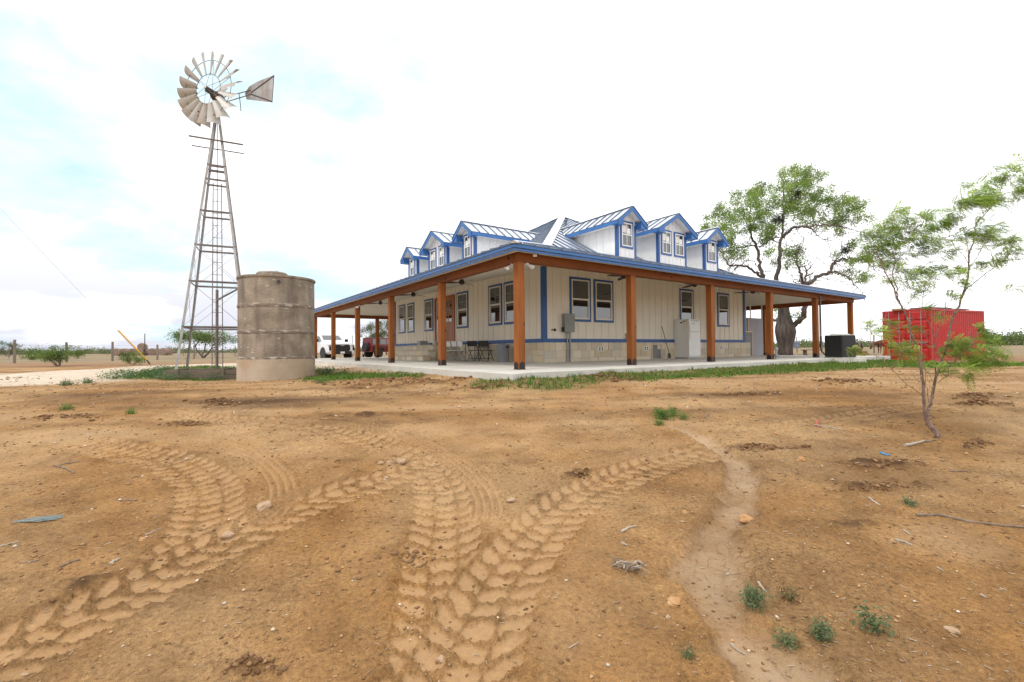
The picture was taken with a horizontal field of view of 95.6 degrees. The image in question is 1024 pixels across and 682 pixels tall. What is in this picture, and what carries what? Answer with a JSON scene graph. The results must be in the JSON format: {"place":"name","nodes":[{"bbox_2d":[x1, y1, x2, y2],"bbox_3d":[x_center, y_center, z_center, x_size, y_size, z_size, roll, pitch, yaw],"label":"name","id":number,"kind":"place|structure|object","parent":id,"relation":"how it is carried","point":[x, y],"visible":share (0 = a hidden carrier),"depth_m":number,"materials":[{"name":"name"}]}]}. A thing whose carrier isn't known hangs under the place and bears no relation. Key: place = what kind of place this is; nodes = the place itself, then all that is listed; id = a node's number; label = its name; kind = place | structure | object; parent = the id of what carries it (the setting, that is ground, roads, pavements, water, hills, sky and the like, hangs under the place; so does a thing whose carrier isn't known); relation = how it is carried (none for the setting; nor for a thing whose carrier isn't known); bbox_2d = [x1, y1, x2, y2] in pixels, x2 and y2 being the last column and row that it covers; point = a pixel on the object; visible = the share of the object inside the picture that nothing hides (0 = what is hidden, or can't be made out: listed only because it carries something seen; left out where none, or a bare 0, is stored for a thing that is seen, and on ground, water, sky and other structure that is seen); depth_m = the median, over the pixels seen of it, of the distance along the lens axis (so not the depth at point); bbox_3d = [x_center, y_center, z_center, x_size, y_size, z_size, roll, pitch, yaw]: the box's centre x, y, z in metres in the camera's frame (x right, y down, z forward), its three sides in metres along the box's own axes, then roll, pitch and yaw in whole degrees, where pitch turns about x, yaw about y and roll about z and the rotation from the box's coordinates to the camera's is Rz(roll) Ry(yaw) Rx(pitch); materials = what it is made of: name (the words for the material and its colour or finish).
{"place":"outdoors","nodes":[
{"label":"outdoors","id":0,"kind":"place"},
{"bbox_2d":[417,340,427,344],"bbox_3d":[-4.280,0.081,22.213,0.400,0.240,0.320,0,-1,-35],"label":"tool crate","id":1,"kind":"object","parent":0,"point":[423,342],"visible":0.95,"depth_m":22.10,"materials":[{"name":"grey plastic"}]},
{"bbox_2d":[0,345,1023,681],"bbox_3d":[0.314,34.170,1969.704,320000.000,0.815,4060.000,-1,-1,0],"label":"ground","id":2,"kind":"structure","parent":0,"point":[100,603],"depth_m":3.18,"materials":[{"name":"soil"}]},
{"bbox_2d":[0,340,25,356],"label":"field bush","id":3,"kind":"object","parent":2,"relation":"on","point":[10,345],"visible":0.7,"depth_m":94.86,"materials":[{"name":"green plant"}]},
{"bbox_2d":[12,514,63,522],"bbox_3d":[-3.427,1.282,3.353,0.288,0.031,0.110,0,-1,-14],"label":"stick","id":4,"kind":"object","parent":2,"relation":"on","point":[39,519],"visible":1,"depth_m":3.34,"materials":[{"name":"wood"}]},
{"bbox_2d":[19,342,88,366],"bbox_3d":[-21.727,0.638,21.929,2.173,1.246,2.441,-1,-1,0],"label":"mesquite bush","id":5,"kind":"object","parent":2,"relation":"on","point":[49,355],"visible":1,"depth_m":21.90,"materials":[{"name":"green plant"}]},
{"bbox_2d":[53,465,74,472],"bbox_3d":[-4.280,1.225,4.448,0.456,0.032,0.035,-1,-1,28],"label":"stick","id":6,"kind":"object","parent":2,"relation":"on","point":[58,466],"visible":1,"depth_m":4.48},
{"bbox_2d":[58,401,74,410],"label":"weed plant","id":7,"kind":"object","parent":2,"relation":"on","point":[65,406],"visible":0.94,"depth_m":7.10,"materials":[{"name":"green plant"}]},
{"bbox_2d":[58,377,76,385],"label":"weed plant","id":8,"kind":"object","parent":2,"relation":"on","point":[65,383],"visible":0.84,"depth_m":10.48,"materials":[{"name":"green plant"}]},
{"bbox_2d":[59,559,79,566],"bbox_3d":[-2.634,1.321,2.762,0.026,0.017,0.097,-1,-1,24],"label":"stick","id":9,"kind":"object","parent":2,"relation":"on","point":[62,565],"visible":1,"depth_m":2.76,"materials":[{"name":"wood"}]},
{"bbox_2d":[78,377,94,383],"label":"weed plant","id":10,"kind":"object","parent":2,"relation":"on","point":[88,380],"visible":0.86,"depth_m":11.60,"materials":[{"name":"green plant"}]},
{"bbox_2d":[1,340,234,362],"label":"wire fence","id":11,"kind":"object","parent":2,"relation":"on","point":[66,343],"visible":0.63,"depth_m":33.94,"materials":[{"name":"brown wood"}]},
{"bbox_2d":[114,348,121,355],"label":"hay bale","id":12,"kind":"object","parent":2,"relation":"on","point":[117,351],"visible":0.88,"depth_m":97.41},
{"bbox_2d":[2,345,235,358],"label":"wire fence","id":13,"kind":"object","parent":2,"relation":"on","point":[183,354],"visible":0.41,"depth_m":64.19,"materials":[{"name":"brown metal"}]},
{"bbox_2d":[121,348,129,355],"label":"hay bale","id":14,"kind":"object","parent":2,"relation":"on","point":[126,349],"visible":0.65,"depth_m":98.47},
{"bbox_2d":[125,408,137,414],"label":"weed plant","id":15,"kind":"object","parent":2,"relation":"on","point":[131,411],"visible":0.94,"depth_m":6.67,"materials":[{"name":"green plant"}]},
{"bbox_2d":[116,351,147,364],"bbox_3d":[-18.788,0.827,23.023,1.381,0.859,1.076,-1,-1,0],"label":"mesquite bush","id":16,"kind":"object","parent":2,"relation":"on","point":[136,358],"visible":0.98,"depth_m":22.88,"materials":[{"name":"green plant"}]},
{"bbox_2d":[133,348,143,355],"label":"hay bale","id":17,"kind":"object","parent":2,"relation":"on","point":[139,349],"visible":0.58,"depth_m":97.42},
{"bbox_2d":[147,348,155,354],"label":"hay bale","id":18,"kind":"object","parent":2,"relation":"on","point":[149,352],"visible":0.69,"depth_m":98.40},
{"bbox_2d":[159,348,169,354],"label":"hay bale","id":19,"kind":"object","parent":2,"relation":"on","point":[164,353],"visible":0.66,"depth_m":97.38},
{"bbox_2d":[0,345,361,354],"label":"brush","id":20,"kind":"object","parent":2,"relation":"on","point":[99,351],"visible":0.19,"depth_m":236.47,"materials":[{"name":"green plant"}]},
{"bbox_2d":[155,368,235,379],"bbox_3d":[-9.604,1.068,14.668,2.800,0.400,0.620,0,-1,-4],"label":"timber trough","id":21,"kind":"object","parent":2,"relation":"on","point":[222,371],"visible":0.38,"depth_m":14.43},
{"bbox_2d":[161,328,236,357],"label":"mesquite tree","id":22,"kind":"object","parent":2,"relation":"on","point":[199,340],"visible":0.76,"depth_m":48.98,"materials":[{"name":"green plant"}]},
{"bbox_2d":[96,365,350,380],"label":"undergrowth","id":23,"kind":"object","parent":2,"relation":"on","point":[158,373],"visible":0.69,"depth_m":14.40,"materials":[{"name":"green plant"}]},
{"bbox_2d":[175,51,273,368],"bbox_3d":[-9.707,-4.222,15.722,2.964,11.040,2.736,0,-1,-27],"label":"windmill","id":24,"kind":"object","parent":2,"relation":"on","point":[196,110],"visible":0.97,"depth_m":15.62,"materials":[{"name":"metal"}]},
{"bbox_2d":[221,531,234,539],"bbox_3d":[-1.907,1.307,3.108,0.080,0.063,0.074,0,-1,-44],"label":"stone","id":25,"kind":"object","parent":2,"relation":"on","point":[227,535],"visible":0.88,"depth_m":3.09,"materials":[{"name":"stone"}]},
{"bbox_2d":[256,500,271,512],"bbox_3d":[-1.899,1.272,3.559,0.117,0.082,0.099,0,-1,-43],"label":"stone","id":26,"kind":"object","parent":2,"relation":"on","point":[262,506],"visible":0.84,"depth_m":3.53,"materials":[{"name":"stone"}]},
{"bbox_2d":[236,271,315,380],"bbox_3d":[-7.372,-0.369,14.559,2.234,3.640,2.230,0,-1,-10],"label":"water tank","id":27,"kind":"object","parent":2,"relation":"on","point":[275,325],"visible":0.95,"depth_m":13.64,"materials":[{"name":"concrete"}]},
{"bbox_2d":[310,375,331,382],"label":"weed plant","id":28,"kind":"object","parent":2,"relation":"on","point":[320,380],"visible":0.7,"depth_m":10.11,"materials":[{"name":"green plant"}]},
{"bbox_2d":[317,334,354,357],"bbox_3d":[-14.554,0.500,36.477,2.520,2.020,5.960,0,-1,-43],"label":"pickup truck","id":29,"kind":"object","parent":2,"relation":"on","point":[345,348],"visible":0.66,"depth_m":34.72,"materials":[{"name":"white paint"}]},
{"bbox_2d":[360,322,386,352],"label":"tree","id":30,"kind":"object","parent":2,"relation":"on","point":[369,327],"visible":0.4,"depth_m":51.74,"materials":[{"name":"green plant"}]},
{"bbox_2d":[362,337,387,356],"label":"offroad vehicle","id":31,"kind":"object","parent":2,"relation":"on","point":[368,347],"visible":0.4,"depth_m":41.63,"materials":[{"name":"metal"}]},
{"bbox_2d":[368,319,387,354],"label":"tree","id":32,"kind":"object","parent":2,"relation":"on","point":[386,325],"visible":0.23,"depth_m":58.19,"materials":[{"name":"green plant"}]},
{"bbox_2d":[396,458,405,464],"bbox_3d":[-1.089,1.191,4.546,0.103,0.097,0.088,-1,-1,19],"label":"stone","id":33,"kind":"object","parent":2,"relation":"on","point":[400,461],"visible":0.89,"depth_m":4.52,"materials":[{"name":"stone"}]},
{"bbox_2d":[436,655,443,663],"bbox_3d":[-0.295,1.346,1.956,0.046,0.038,0.038,-1,-1,37],"label":"stone","id":34,"kind":"object","parent":2,"relation":"on","point":[440,659],"visible":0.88,"depth_m":1.95,"materials":[{"name":"stone"}]},
{"bbox_2d":[506,497,516,502],"bbox_3d":[-0.006,1.261,3.654,0.069,0.054,0.073,-1,-1,31],"label":"stone","id":35,"kind":"object","parent":2,"relation":"on","point":[511,500],"visible":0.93,"depth_m":3.64,"materials":[{"name":"stone"}]},
{"bbox_2d":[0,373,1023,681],"bbox_3d":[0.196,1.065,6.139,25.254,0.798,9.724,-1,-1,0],"label":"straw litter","id":36,"kind":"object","parent":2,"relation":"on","point":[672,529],"visible":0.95,"depth_m":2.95,"materials":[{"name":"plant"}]},
{"bbox_2d":[0,367,1023,681],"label":"soil crumbs","id":37,"kind":"object","parent":2,"relation":"on","point":[516,497],"visible":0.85,"depth_m":3.44,"materials":[{"name":"soil"}]},
{"bbox_2d":[2,368,1023,681],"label":"pebbles","id":38,"kind":"object","parent":2,"relation":"on","point":[418,524],"visible":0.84,"depth_m":2.94,"materials":[{"name":"stone"}]},
{"bbox_2d":[13,371,1014,678],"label":"soil clods","id":39,"kind":"object","parent":2,"relation":"on","point":[979,441],"visible":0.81,"depth_m":6.05,"materials":[{"name":"soil"}]},
{"bbox_2d":[112,358,1023,389],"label":"grass","id":40,"kind":"structure","parent":2,"relation":"on","point":[832,366],"depth_m":12.57,"materials":[{"name":"plant"}]},
{"bbox_2d":[314,205,890,379],"bbox_3d":[2.044,-3.021,25.056,21.690,8.341,23.805,0,-1,-35],"label":"farmhouse","id":41,"kind":"object","parent":2,"relation":"on","point":[520,306],"visible":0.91,"depth_m":18.66,"materials":[{"name":"wood"}]},
{"bbox_2d":[398,304,405,333],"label":"window","id":42,"kind":"structure","parent":41,"relation":"in","point":[401,308],"depth_m":26.87,"materials":[{"name":"glass"}]},
{"bbox_2d":[407,302,414,332],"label":"window","id":43,"kind":"structure","parent":41,"relation":"in","point":[410,306],"depth_m":25.90,"materials":[{"name":"glass"}]},
{"bbox_2d":[399,292,425,296],"bbox_3d":[-4.235,-2.057,20.541,1.371,0.217,1.189,-1,-1,35],"label":"ceiling fan","id":44,"kind":"object","parent":41,"relation":"hanging from","point":[412,294],"visible":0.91,"depth_m":20.36},
{"bbox_2d":[424,298,433,330],"bbox_3d":[-4.298,-1.336,23.917,0.041,1.650,1.060,0,-1,-35],"label":"window","id":45,"kind":"structure","parent":41,"relation":"in","point":[428,304],"depth_m":23.96,"materials":[{"name":"glass"}]},
{"bbox_2d":[434,294,454,343],"bbox_3d":[-3.277,-1.020,22.427,0.074,2.270,2.140,0,-1,-35],"label":"entry door","id":46,"kind":"structure","parent":41,"relation":"in","point":[450,303],"depth_m":21.99,"materials":[{"name":"brown wood"}]},
{"bbox_2d":[446,341,459,360],"bbox_3d":[-2.499,0.426,19.508,0.499,0.839,0.444,0,-1,-35],"label":"folding chair","id":47,"kind":"object","parent":41,"relation":"on","point":[448,343],"visible":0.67,"depth_m":19.39,"materials":[{"name":"grey plastic"}]},
{"bbox_2d":[451,341,465,360],"bbox_3d":[-2.208,0.417,19.126,0.499,0.839,0.444,0,-1,-35],"label":"folding chair","id":48,"kind":"object","parent":41,"relation":"on","point":[454,343],"visible":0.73,"depth_m":19.00,"materials":[{"name":"grey plastic"}]},
{"bbox_2d":[447,279,472,285],"bbox_3d":[-1.739,-2.140,16.950,1.371,0.217,1.189,-1,-1,26],"label":"ceiling fan","id":49,"kind":"object","parent":41,"relation":"hanging from","point":[461,282],"visible":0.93,"depth_m":16.73},
{"bbox_2d":[456,291,468,328],"bbox_3d":[-2.250,-1.404,20.988,0.042,1.650,1.070,0,-1,-35],"label":"window","id":50,"kind":"structure","parent":41,"relation":"in","point":[461,297],"depth_m":21.00,"materials":[{"name":"glass"}]},
{"bbox_2d":[457,341,471,361],"bbox_3d":[-1.928,0.408,18.761,0.499,0.839,0.444,0,-1,-35],"label":"folding chair","id":51,"kind":"object","parent":41,"relation":"on","point":[459,343],"visible":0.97,"depth_m":18.63,"materials":[{"name":"grey plastic"}]},
{"bbox_2d":[467,341,481,360],"bbox_3d":[-1.512,0.404,18.740,0.444,0.839,0.499,-1,-1,28],"label":"folding chair","id":52,"kind":"object","parent":41,"relation":"on","point":[471,343],"visible":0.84,"depth_m":18.57,"materials":[{"name":"plastic"}]},
{"bbox_2d":[463,343,489,360],"bbox_3d":[-1.460,0.457,19.172,0.560,0.736,1.240,0,-1,-35],"label":"folding table","id":53,"kind":"object","parent":41,"relation":"on","point":[478,351],"visible":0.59,"depth_m":18.84,"materials":[{"name":"plastic"}]},
{"bbox_2d":[478,340,493,360],"bbox_3d":[-1.022,0.394,18.387,0.444,0.839,0.499,-1,-1,28],"label":"folding chair","id":54,"kind":"object","parent":41,"relation":"on","point":[483,343],"visible":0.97,"depth_m":18.23,"materials":[{"name":"plastic"}]},
{"bbox_2d":[488,283,502,325],"bbox_3d":[-0.683,-1.456,18.747,0.042,1.650,1.000,0,-1,-35],"label":"window","id":55,"kind":"structure","parent":41,"relation":"in","point":[494,291],"depth_m":18.75,"materials":[{"name":"glass"}]},
{"bbox_2d":[496,343,509,361],"bbox_3d":[-0.338,0.438,17.358,0.546,0.690,0.546,-1,-1,10],"label":"trash can","id":56,"kind":"object","parent":41,"relation":"on","point":[502,349],"visible":1,"depth_m":17.15,"materials":[{"name":"plastic"}]},
{"bbox_2d":[503,281,513,324],"bbox_3d":[-0.047,-1.477,17.838,0.042,1.650,0.960,0,-1,-35],"label":"window","id":57,"kind":"structure","parent":41,"relation":"in","point":[508,286],"depth_m":17.99,"materials":[{"name":"glass"}]},
{"bbox_2d":[562,313,574,361],"bbox_3d":[2.017,-0.115,16.697,0.520,1.730,0.181,0,-1,-35],"label":"breaker box","id":58,"kind":"object","parent":41,"relation":"on","point":[568,322],"visible":1,"depth_m":16.65,"materials":[{"name":"metal"}]},
{"bbox_2d":[569,276,590,321],"bbox_3d":[2.542,-1.536,17.207,1.060,1.640,0.042,0,-1,-35],"label":"window","id":59,"kind":"structure","parent":41,"relation":"in","point":[579,288],"depth_m":17.22,"materials":[{"name":"glass"}]},
{"bbox_2d":[593,279,613,322],"bbox_3d":[3.547,-1.534,17.914,1.070,1.640,0.042,0,-1,-35],"label":"window","id":60,"kind":"structure","parent":41,"relation":"in","point":[603,295],"depth_m":17.91,"materials":[{"name":"glass"}]},
{"bbox_2d":[607,274,625,280],"bbox_3d":[3.799,-2.217,15.902,1.371,0.234,1.189,0,-1,-2],"label":"ceiling fan","id":61,"kind":"object","parent":41,"relation":"hanging from","point":[620,277],"visible":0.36,"depth_m":15.63},
{"bbox_2d":[679,288,693,318],"bbox_3d":[7.890,-1.522,20.946,1.050,1.640,0.042,0,-1,-35],"label":"window","id":62,"kind":"structure","parent":41,"relation":"in","point":[686,296],"depth_m":20.96,"materials":[{"name":"glass"}]},
{"bbox_2d":[674,319,700,358],"bbox_3d":[7.683,-0.091,20.280,0.846,1.700,0.762,0,-1,-35],"label":"refrigerator","id":63,"kind":"object","parent":41,"relation":"on","point":[687,337],"visible":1,"depth_m":20.02,"materials":[{"name":"white metal"}]},
{"bbox_2d":[682,283,696,287],"bbox_3d":[7.040,-2.208,18.188,1.371,0.234,1.189,0,-1,-14],"label":"ceiling fan","id":64,"kind":"object","parent":41,"relation":"hanging from","point":[690,285],"visible":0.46,"depth_m":17.97},
{"bbox_2d":[717,293,729,326],"bbox_3d":[10.328,-1.516,22.650,1.040,1.640,0.042,0,-1,-35],"label":"window","id":65,"kind":"structure","parent":41,"relation":"in","point":[723,311],"depth_m":22.65,"materials":[{"name":"glass"}]},
{"bbox_2d":[819,296,824,354],"bbox_3d":[13.493,-0.673,19.900,0.821,2.700,0.129,0,-1,-13],"label":"refrigerant line","id":66,"kind":"object","parent":41,"relation":"attached to","point":[820,331],"visible":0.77,"depth_m":19.79,"materials":[{"name":"plastic"}]},
{"bbox_2d":[620,525,635,531],"bbox_3d":[0.787,1.269,3.139,0.139,0.027,0.018,0,-1,-33],"label":"stick","id":67,"kind":"object","parent":2,"relation":"on","point":[625,529],"visible":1,"depth_m":3.13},
{"bbox_2d":[610,557,649,578],"bbox_3d":[0.658,1.268,2.604,0.215,0.062,0.201,-1,-1,9],"label":"brush pile","id":68,"kind":"object","parent":2,"relation":"on","point":[631,566],"visible":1,"depth_m":2.61,"materials":[{"name":"wood"}]},
{"bbox_2d":[652,417,665,424],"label":"weed plant","id":69,"kind":"object","parent":2,"relation":"on","point":[660,422],"visible":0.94,"depth_m":5.88,"materials":[{"name":"green plant"}]},
{"bbox_2d":[649,405,676,420],"bbox_3d":[2.003,0.969,6.187,0.320,0.240,0.408,-1,-1,0],"label":"weed plant","id":70,"kind":"object","parent":2,"relation":"on","point":[660,413],"visible":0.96,"depth_m":6.14,"materials":[{"name":"green plant"}]},
{"bbox_2d":[666,406,680,416],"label":"weed plant","id":71,"kind":"object","parent":2,"relation":"on","point":[673,412],"visible":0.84,"depth_m":6.32,"materials":[{"name":"green plant"}]},
{"bbox_2d":[667,596,680,606],"bbox_3d":[0.818,1.307,2.331,0.084,0.028,0.091,-1,-1,9],"label":"stone","id":72,"kind":"object","parent":2,"relation":"on","point":[674,601],"visible":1,"depth_m":2.31,"materials":[{"name":"stone"}]},
{"bbox_2d":[677,411,688,419],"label":"weed plant","id":73,"kind":"object","parent":2,"relation":"on","point":[682,417],"visible":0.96,"depth_m":6.16,"materials":[{"name":"green plant"}]},
{"bbox_2d":[678,642,698,661],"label":"weed plant","id":74,"kind":"object","parent":2,"relation":"on","point":[688,652],"visible":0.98,"depth_m":1.94,"materials":[{"name":"green plant"}]},
{"bbox_2d":[730,643,744,654],"bbox_3d":[0.992,1.356,2.041,0.016,0.014,0.070,0,-1,-23],"label":"stick","id":75,"kind":"object","parent":2,"relation":"on","point":[735,648],"visible":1,"depth_m":2.04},
{"bbox_2d":[738,514,753,523],"bbox_3d":[1.677,1.286,3.320,0.114,0.085,0.127,-1,-1,3],"label":"stone","id":76,"kind":"object","parent":2,"relation":"on","point":[744,518],"visible":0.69,"depth_m":3.29,"materials":[{"name":"stone"}]},
{"bbox_2d":[735,578,776,611],"bbox_3d":[1.189,1.253,2.276,0.197,0.142,0.190,0,-1,-39],"label":"weed plant","id":77,"kind":"object","parent":2,"relation":"on","point":[755,595],"visible":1,"depth_m":2.25,"materials":[{"name":"green plant"}]},
{"bbox_2d":[766,621,808,651],"bbox_3d":[1.195,1.302,2.035,0.146,0.118,0.159,-1,-1,0],"label":"weed plant","id":78,"kind":"object","parent":2,"relation":"on","point":[788,641],"visible":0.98,"depth_m":2.02,"materials":[{"name":"green plant"}]},
{"bbox_2d":[776,578,803,603],"bbox_3d":[1.396,1.278,2.332,0.137,0.144,0.127,-1,-1,0],"label":"weed plant","id":79,"kind":"object","parent":2,"relation":"on","point":[791,597],"visible":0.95,"depth_m":2.33,"materials":[{"name":"green plant"}]},
{"bbox_2d":[697,158,883,354],"bbox_3d":[19.721,-5.943,31.404,14.385,14.191,8.580,-1,-1,0],"label":"mesquite tree","id":80,"kind":"object","parent":2,"relation":"on","point":[785,330],"visible":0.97,"depth_m":30.91,"materials":[{"name":"green plant"}]},
{"bbox_2d":[797,457,805,461],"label":"stone","id":81,"kind":"object","parent":2,"relation":"on","point":[801,459],"visible":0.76,"depth_m":4.44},
{"bbox_2d":[797,616,838,643],"bbox_3d":[1.369,1.290,2.061,0.141,0.118,0.152,0,-1,-31],"label":"weed plant","id":82,"kind":"object","parent":2,"relation":"on","point":[823,634],"visible":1,"depth_m":2.04,"materials":[{"name":"green plant"}]},
{"bbox_2d":[774,334,882,347],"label":"scrub","id":83,"kind":"object","parent":2,"relation":"on","point":[807,344],"visible":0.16,"depth_m":220.89,"materials":[{"name":"green plant"}]},
{"bbox_2d":[814,424,843,429],"bbox_3d":[3.890,1.054,5.683,0.046,0.029,0.342,0,-1,-31],"label":"stick","id":84,"kind":"object","parent":2,"relation":"on","point":[827,426],"visible":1,"depth_m":5.71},
{"bbox_2d":[795,335,874,352],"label":"wire fence","id":85,"kind":"object","parent":2,"relation":"on","point":[796,343],"visible":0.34,"depth_m":43.96,"materials":[{"name":"brown wood"}]},
{"bbox_2d":[831,358,865,362],"bbox_3d":[12.958,0.796,18.337,1.200,0.244,1.200,-1,-1,0],"label":"equipment pad","id":86,"kind":"object","parent":2,"relation":"on","point":[841,360],"visible":0.32,"depth_m":17.74,"materials":[{"name":"concrete"}]},
{"bbox_2d":[823,334,856,357],"bbox_3d":[12.972,0.195,18.347,0.773,0.955,0.773,0,-1,-18],"label":"air conditioner","id":87,"kind":"object","parent":86,"relation":"on","point":[836,345],"visible":0.85,"depth_m":18.06,"materials":[{"name":"metal"}]},
{"bbox_2d":[842,600,894,638],"bbox_3d":[1.629,1.259,2.101,0.195,0.225,0.179,0,-1,-36],"label":"weed plant","id":88,"kind":"object","parent":2,"relation":"on","point":[875,626],"visible":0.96,"depth_m":2.08,"materials":[{"name":"green plant"}]},
{"bbox_2d":[870,340,882,352],"bbox_3d":[32.071,0.449,40.016,2.216,1.168,0.572,-1,-1,8],"label":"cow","id":89,"kind":"object","parent":2,"relation":"on","point":[880,345],"visible":0.36,"depth_m":40.00},
{"bbox_2d":[898,494,922,508],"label":"weed plant","id":90,"kind":"object","parent":2,"relation":"on","point":[911,503],"visible":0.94,"depth_m":3.46,"materials":[{"name":"green plant"}]},
{"bbox_2d":[904,440,924,445],"bbox_3d":[4.366,1.105,5.015,0.405,0.039,0.033,0,-1,-24],"label":"stick","id":91,"kind":"object","parent":2,"relation":"on","point":[912,443],"visible":1,"depth_m":4.99,"materials":[{"name":"wood"}]},
{"bbox_2d":[882,308,984,360],"bbox_3d":[24.736,-0.313,27.216,5.895,2.864,2.324,0,-1,-24],"label":"shipping container","id":92,"kind":"object","parent":2,"relation":"on","point":[958,326],"visible":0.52,"depth_m":25.96,"materials":[{"name":"metal"}]},
{"bbox_2d":[883,312,905,357],"bbox_3d":[21.881,-0.306,26.553,0.140,2.680,1.129,0,-1,-24],"label":"container door","id":93,"kind":"structure","parent":92,"relation":"in","point":[901,317],"depth_m":26.49,"materials":[{"name":"metal"}]},
{"bbox_2d":[906,310,930,358],"bbox_3d":[22.337,-0.327,25.532,0.140,2.680,1.112,0,-1,-24],"label":"container door","id":94,"kind":"structure","parent":92,"relation":"in","point":[919,319],"depth_m":25.38,"materials":[{"name":"metal"}]},
{"bbox_2d":[846,153,1023,438],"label":"mesquite sapling","id":95,"kind":"object","parent":2,"relation":"on","point":[975,198],"visible":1,"depth_m":5.24,"materials":[{"name":"green plant"}]},
{"bbox_2d":[943,626,960,633],"bbox_3d":[1.987,1.305,2.094,0.060,0.027,0.048,-1,-1,25],"label":"stone","id":96,"kind":"object","parent":2,"relation":"on","point":[950,629],"visible":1,"depth_m":2.09,"materials":[{"name":"stone"}]},
{"bbox_2d":[915,513,1023,527],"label":"stick","id":97,"kind":"object","parent":2,"relation":"on","point":[944,515],"visible":1,"depth_m":3.21,"materials":[{"name":"wood"}]},
{"bbox_2d":[985,327,1023,345],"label":"treeline","id":98,"kind":"object","parent":2,"relation":"on","point":[1014,339],"visible":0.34,"depth_m":272.95,"materials":[{"name":"green plant"}]},
{"bbox_2d":[0,0,1023,351],"label":"sky","id":99,"kind":"structure","parent":0,"point":[387,124],"materials":[{"name":"white"}]},
{"bbox_2d":[745,303,763,355],"bbox_3d":[12.190,-0.589,25.338,2.215,2.763,1.995,0,-1,-35],"label":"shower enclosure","id":100,"kind":"object","parent":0,"point":[754,332],"visible":0.56,"depth_m":24.66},
{"bbox_2d":[746,332,751,355],"bbox_3d":[12.254,0.157,24.175,0.950,1.230,0.014,0,-1,-35],"label":"door","id":101,"kind":"structure","parent":100,"relation":"in","point":[748,334],"depth_m":24.33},
{"bbox_2d":[774,347,778,358],"bbox_3d":[10.024,0.462,17.597,0.150,0.460,0.146,0,-1,-35],"label":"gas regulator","id":102,"kind":"object","parent":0,"point":[776,355],"visible":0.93,"depth_m":17.56,"materials":[{"name":"grey metal"}]},
{"bbox_3d":[-24.933,-4.706,17.986,2.200,12.761,0.328,-1,-1,0],"label":"utility pole","id":103,"kind":"object","parent":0,"visible":0},
{"bbox_2d":[11,220,149,363],"bbox_3d":[-21.697,-4.512,20.953,8.641,11.588,0.070,0,-1,-43],"label":"guy wire","id":104,"kind":"object","parent":103,"relation":"attached to","point":[125,338],"visible":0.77,"depth_m":23.13,"materials":[{"name":"metal"}]},
{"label":"hay bale","id":105,"kind":"object","parent":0,"visible":0},
{"bbox_2d":[137,343,147,349],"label":"hay bale","id":106,"kind":"object","parent":105,"relation":"on","point":[140,345],"visible":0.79,"depth_m":98.95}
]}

